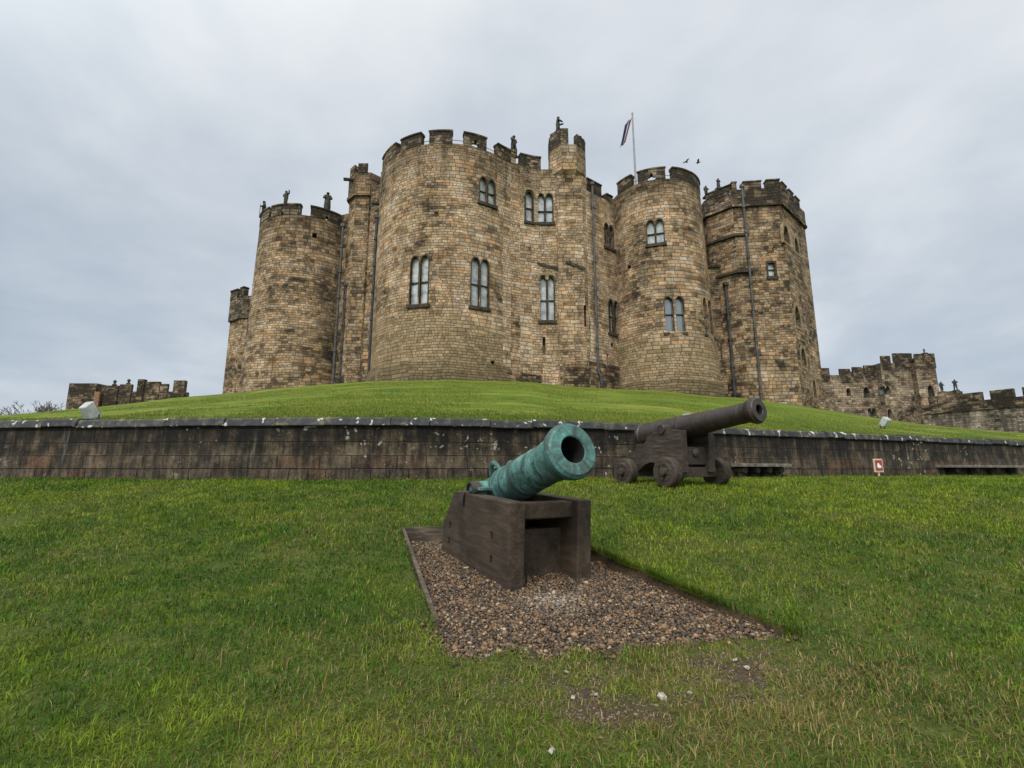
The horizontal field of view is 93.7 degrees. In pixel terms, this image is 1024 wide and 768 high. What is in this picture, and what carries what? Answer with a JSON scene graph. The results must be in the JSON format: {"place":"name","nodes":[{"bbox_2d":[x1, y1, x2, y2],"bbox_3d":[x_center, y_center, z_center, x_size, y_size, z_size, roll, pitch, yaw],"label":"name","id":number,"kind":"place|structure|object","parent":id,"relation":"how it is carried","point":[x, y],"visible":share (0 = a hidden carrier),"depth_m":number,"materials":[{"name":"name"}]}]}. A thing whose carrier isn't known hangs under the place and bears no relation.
{"place":"outdoors","nodes":[
{"label":"outdoors","id":0,"kind":"place"},
{"bbox_2d":[0,401,55,414],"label":"bare tree","id":1,"kind":"object","parent":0,"point":[4,413],"visible":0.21,"depth_m":109.79,"materials":[{"name":"grey plant"}]},
{"bbox_2d":[32,400,65,411],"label":"bare tree","id":2,"kind":"object","parent":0,"point":[43,408],"visible":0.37,"depth_m":108.55,"materials":[{"name":"grey plant"}]},
{"bbox_2d":[0,474,1023,767],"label":"lawn","id":3,"kind":"structure","parent":0,"point":[634,693],"depth_m":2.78,"materials":[{"name":"green plant"}]},
{"bbox_2d":[400,526,442,626],"bbox_3d":[-0.547,1.772,4.772,1.706,0.446,3.040,0,-10,0],"label":"timber edging","id":4,"kind":"object","parent":3,"relation":"on","point":[426,534],"visible":0.36,"depth_m":6.00,"materials":[{"name":"wood"}]},
{"bbox_2d":[0,417,1023,480],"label":"retaining wall","id":5,"kind":"structure","parent":3,"relation":"on","point":[332,448],"depth_m":11.23,"materials":[{"name":"stone"}]},
{"bbox_2d":[78,401,101,419],"bbox_3d":[-10.539,0.752,11.980,0.459,0.607,0.369,-5,-11,28],"label":"floodlight","id":6,"kind":"object","parent":5,"relation":"on","point":[88,410],"visible":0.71,"depth_m":11.89,"materials":[{"name":"grey paint"}]},
{"bbox_2d":[22,415,1023,440],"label":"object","id":7,"kind":"structure","parent":5,"relation":"on","point":[608,422],"depth_m":12.52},
{"bbox_2d":[1,473,1023,480],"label":"fringe grass","id":8,"kind":"structure","parent":3,"relation":"on","point":[226,478],"depth_m":10.98,"materials":[{"name":"green plant"}]},
{"bbox_2d":[548,746,554,753],"bbox_3d":[0.155,1.418,1.861,0.024,0.019,0.030,6,-12,-31],"label":"loose stone","id":9,"kind":"object","parent":3,"relation":"on","point":[550,750],"visible":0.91,"depth_m":1.85,"materials":[{"name":"white stone"}]},
{"bbox_2d":[432,642,860,755],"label":"soil crumbs","id":10,"kind":"object","parent":3,"relation":"on","point":[633,702],"visible":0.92,"depth_m":2.32,"materials":[{"name":"brown soil"}]},
{"bbox_2d":[657,692,666,700],"bbox_3d":[0.700,1.461,2.242,0.042,0.027,0.045,13,2,-8],"label":"loose stone","id":11,"kind":"object","parent":3,"relation":"on","point":[662,696],"visible":1,"depth_m":2.23,"materials":[{"name":"white stone"}]},
{"bbox_2d":[614,428,730,487],"bbox_3d":[3.224,1.536,9.978,1.750,1.133,1.824,6,-11,-29],"label":"gun carriage","id":12,"kind":"object","parent":3,"relation":"on","point":[668,457],"visible":0.94,"depth_m":9.50,"materials":[{"name":"brown wood"}]},
{"bbox_2d":[634,397,766,443],"bbox_3d":[3.537,0.849,9.551,1.000,0.808,3.034,6,-12,-29],"label":"iron cannon","id":13,"kind":"object","parent":12,"relation":"on","point":[752,410],"visible":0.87,"depth_m":8.99,"materials":[{"name":"grey paint"}]},
{"bbox_2d":[591,544,802,635],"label":"edge grass","id":14,"kind":"structure","parent":3,"relation":"on","point":[679,585],"depth_m":3.79,"materials":[{"name":"green plant"}]},
{"bbox_2d":[731,463,791,477],"bbox_3d":[7.000,2.494,13.454,1.926,0.515,0.460,4,-11,-24],"label":"stone bench","id":15,"kind":"object","parent":3,"relation":"on","point":[751,469],"visible":0.94,"depth_m":13.35,"materials":[{"name":"grey stone"}]},
{"bbox_2d":[872,459,883,475],"bbox_3d":[11.661,2.706,15.271,0.380,0.640,0.076,3,-11,-17],"label":"notice sign","id":16,"kind":"object","parent":3,"relation":"on","point":[878,465],"visible":0.84,"depth_m":15.25,"materials":[{"name":"red paint"}]},
{"bbox_2d":[936,465,1023,474],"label":"stone bench","id":17,"kind":"object","parent":3,"relation":"on","point":[975,469],"visible":0.91,"depth_m":17.73,"materials":[{"name":"grey stone"}]},
{"bbox_2d":[0,380,1023,440],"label":"mound","id":18,"kind":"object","parent":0,"point":[657,409],"visible":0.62,"depth_m":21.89,"materials":[{"name":"green plant"}]},
{"bbox_2d":[222,128,825,409],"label":"castle keep","id":19,"kind":"structure","parent":18,"relation":"on","point":[441,255],"depth_m":42.52,"materials":[{"name":"stone"}]},
{"bbox_2d":[259,201,265,216],"bbox_3d":[-25.881,-17.951,49.924,0.674,2.327,1.014,6,-12,-30],"label":"stone statue","id":20,"kind":"object","parent":19,"relation":"on","point":[263,206],"visible":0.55,"depth_m":49.69,"materials":[{"name":"grey stone"}]},
{"bbox_2d":[283,190,289,202],"bbox_3d":[-22.135,-18.156,47.120,0.859,1.743,0.550,-3,-11,19],"label":"stone statue","id":21,"kind":"object","parent":19,"relation":"on","point":[286,194],"visible":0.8,"depth_m":47.04,"materials":[{"name":"grey stone"}]},
{"bbox_2d":[323,192,332,209],"bbox_3d":[-18.598,-18.226,48.368,0.913,2.321,0.673,4,-11,-21],"label":"stone statue","id":22,"kind":"object","parent":19,"relation":"on","point":[327,197],"visible":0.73,"depth_m":48.18,"materials":[{"name":"grey stone"}]},
{"bbox_2d":[406,254,429,308],"bbox_3d":[-7.375,-8.177,38.337,1.955,4.483,0.490,-3,-10,14],"label":"window","id":23,"kind":"structure","parent":19,"relation":"in","point":[415,279],"depth_m":38.46,"materials":[{"name":"glass"}]},
{"bbox_2d":[468,257,490,311],"bbox_3d":[-2.625,-8.069,38.850,1.924,4.491,0.490,5,-11,-26],"label":"window","id":24,"kind":"structure","parent":19,"relation":"in","point":[482,275],"depth_m":38.99,"materials":[{"name":"glass"}]},
{"bbox_2d":[477,176,497,209],"bbox_3d":[-2.114,-16.175,40.593,1.877,2.657,0.490,6,-12,-31],"label":"window","id":25,"kind":"structure","parent":19,"relation":"in","point":[489,203],"depth_m":40.63,"materials":[{"name":"glass"}]},
{"bbox_2d":[510,135,517,158],"bbox_3d":[0.134,-21.833,44.084,0.632,2.210,1.187,-7,-12,34],"label":"stone statue","id":26,"kind":"object","parent":19,"relation":"on","point":[513,143],"visible":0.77,"depth_m":43.99,"materials":[{"name":"grey stone"}]},
{"bbox_2d":[523,187,535,224],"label":"window","id":27,"kind":"structure","parent":19,"relation":"in","point":[527,199],"depth_m":42.85,"materials":[{"name":"glass"}]},
{"bbox_2d":[535,193,554,225],"bbox_3d":[2.953,-15.622,43.014,1.779,3.162,0.490,0,-10,0],"label":"window","id":28,"kind":"structure","parent":19,"relation":"in","point":[545,217],"depth_m":43.14,"materials":[{"name":"glass"}]},
{"bbox_2d":[538,273,556,323],"bbox_3d":[3.044,-7.369,41.536,1.640,4.545,0.490,0,-10,0],"label":"window","id":29,"kind":"structure","parent":19,"relation":"in","point":[547,291],"depth_m":41.66,"materials":[{"name":"glass"}]},
{"bbox_2d":[555,116,563,134],"bbox_3d":[4.362,-23.711,44.266,0.813,2.072,0.825,-1,-10,6],"label":"stone statue","id":30,"kind":"object","parent":19,"relation":"on","point":[558,121],"visible":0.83,"depth_m":44.07,"materials":[{"name":"grey stone"}]},
{"bbox_2d":[604,223,615,252],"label":"window","id":31,"kind":"structure","parent":19,"relation":"in","point":[607,247],"depth_m":44.53,"materials":[{"name":"stone"}]},
{"bbox_2d":[608,299,617,336],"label":"window","id":32,"kind":"structure","parent":19,"relation":"in","point":[610,333],"depth_m":43.20,"materials":[{"name":"stone"}]},
{"bbox_2d":[620,112,636,184],"bbox_3d":[12.351,-22.175,50.706,1.596,14.740,0.344,0,-10,0],"label":"flagpole","id":33,"kind":"object","parent":19,"relation":"on","point":[625,132],"visible":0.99,"depth_m":51.41,"materials":[{"name":"grey metal"}]},
{"bbox_2d":[645,218,666,247],"bbox_3d":[12.598,-13.255,42.185,1.816,2.612,0.490,-3,-11,17],"label":"window","id":34,"kind":"structure","parent":19,"relation":"in","point":[658,229],"depth_m":42.29,"materials":[{"name":"glass"}]},
{"bbox_2d":[663,296,688,335],"bbox_3d":[13.698,-5.733,40.516,2.015,3.514,0.490,0,-10,3],"label":"window","id":35,"kind":"structure","parent":19,"relation":"in","point":[667,303],"depth_m":40.70,"materials":[{"name":"glass"}]},
{"bbox_2d":[702,186,708,199],"bbox_3d":[20.080,-19.867,49.682,0.600,1.414,0.550,2,-10,-10],"label":"stone statue","id":36,"kind":"object","parent":19,"relation":"on","point":[705,189],"visible":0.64,"depth_m":49.62,"materials":[{"name":"grey stone"}]},
{"bbox_2d":[702,296,716,340],"bbox_3d":[16.954,-5.702,41.725,2.133,3.696,0.464,9,-14,-43],"label":"window","id":37,"kind":"structure","parent":19,"relation":"in","point":[705,334],"depth_m":41.87,"materials":[{"name":"stone"}]},
{"bbox_2d":[714,178,720,189],"bbox_3d":[20.710,-20.055,48.192,0.600,1.260,0.550,2,-10,-10],"label":"stone statue","id":38,"kind":"object","parent":19,"relation":"on","point":[718,181],"visible":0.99,"depth_m":48.08,"materials":[{"name":"grey stone"}]},
{"bbox_2d":[720,339,726,366],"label":"window","id":39,"kind":"structure","parent":19,"relation":"in","point":[721,341],"depth_m":45.58,"materials":[{"name":"stone"}]},
{"bbox_2d":[765,261,778,279],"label":"window","id":40,"kind":"structure","parent":19,"relation":"in","point":[769,267],"depth_m":45.43,"materials":[{"name":"stone"}]},
{"bbox_2d":[780,222,791,247],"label":"window","id":41,"kind":"structure","parent":19,"relation":"in","point":[782,226],"depth_m":45.88,"materials":[{"name":"stone"}]},
{"bbox_2d":[793,234,800,257],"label":"window","id":42,"kind":"structure","parent":19,"relation":"in","point":[794,237],"depth_m":48.15,"materials":[{"name":"stone"}]},
{"bbox_2d":[794,303,802,330],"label":"window","id":43,"kind":"structure","parent":19,"relation":"in","point":[795,304],"depth_m":45.47,"materials":[{"name":"stone"}]},
{"bbox_2d":[800,345,808,370],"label":"window","id":44,"kind":"structure","parent":19,"relation":"in","point":[801,346],"depth_m":45.09,"materials":[{"name":"stone"}]},
{"bbox_2d":[812,377,817,400],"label":"window","id":45,"kind":"structure","parent":19,"relation":"in","point":[813,378],"depth_m":46.05,"materials":[{"name":"stone"}]},
{"bbox_2d":[878,417,890,428],"bbox_3d":[17.428,1.850,22.423,0.484,0.634,0.389,6,-12,-29],"label":"floodlight","id":46,"kind":"object","parent":18,"relation":"on","point":[885,421],"visible":0.88,"depth_m":22.33,"materials":[{"name":"grey paint"}]},
{"bbox_2d":[0,0,1023,414],"label":"sky","id":47,"kind":"structure","parent":0,"point":[143,143],"materials":[{"name":"grey"}]},
{"bbox_2d":[410,540,810,666],"bbox_3d":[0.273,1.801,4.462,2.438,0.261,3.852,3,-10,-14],"label":"gravel","id":48,"kind":"structure","parent":0,"point":[563,597],"depth_m":3.49,"materials":[{"name":"gravel"}]},
{"bbox_2d":[442,481,590,591],"bbox_3d":[-0.058,1.481,5.027,0.920,0.894,1.700,5,-8,-27],"label":"gun carriage","id":49,"kind":"object","parent":48,"relation":"on","point":[508,544],"visible":0.84,"depth_m":4.50,"materials":[{"name":"brown wood"}]},
{"bbox_2d":[469,423,595,500],"bbox_3d":[0.026,0.987,5.017,0.750,0.984,2.309,5,-11,-27],"label":"bronze cannon","id":50,"kind":"object","parent":49,"relation":"on","point":[563,451],"visible":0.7,"depth_m":4.27,"materials":[{"name":"teal metal"}]},
{"label":"ground","id":51,"kind":"structure","parent":0,"visible":0},
{"bbox_2d":[65,379,188,409],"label":"ruined battlement","id":52,"kind":"object","parent":51,"relation":"on","point":[80,394],"visible":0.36,"depth_m":70.69,"materials":[{"name":"stone"}]},
{"bbox_2d":[821,353,938,424],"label":"gatehouse","id":53,"kind":"object","parent":51,"relation":"on","point":[902,387],"visible":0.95,"depth_m":70.92,"materials":[{"name":"stone"}]},
{"bbox_2d":[922,387,1023,432],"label":"curtain wall","id":54,"kind":"structure","parent":51,"relation":"on","point":[1002,410],"depth_m":57.50,"materials":[{"name":"stone"}]},
{"bbox_2d":[939,382,945,391],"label":"stone statue","id":55,"kind":"object","parent":54,"relation":"on","point":[941,384],"visible":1,"depth_m":61.59,"materials":[{"name":"grey stone"}]},
{"bbox_2d":[952,380,959,390],"bbox_3d":[55.778,0.184,60.404,0.600,1.524,0.659,-7,-12,35],"label":"stone statue","id":56,"kind":"object","parent":54,"relation":"on","point":[954,382],"visible":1,"depth_m":60.38,"materials":[{"name":"grey stone"}]}
]}

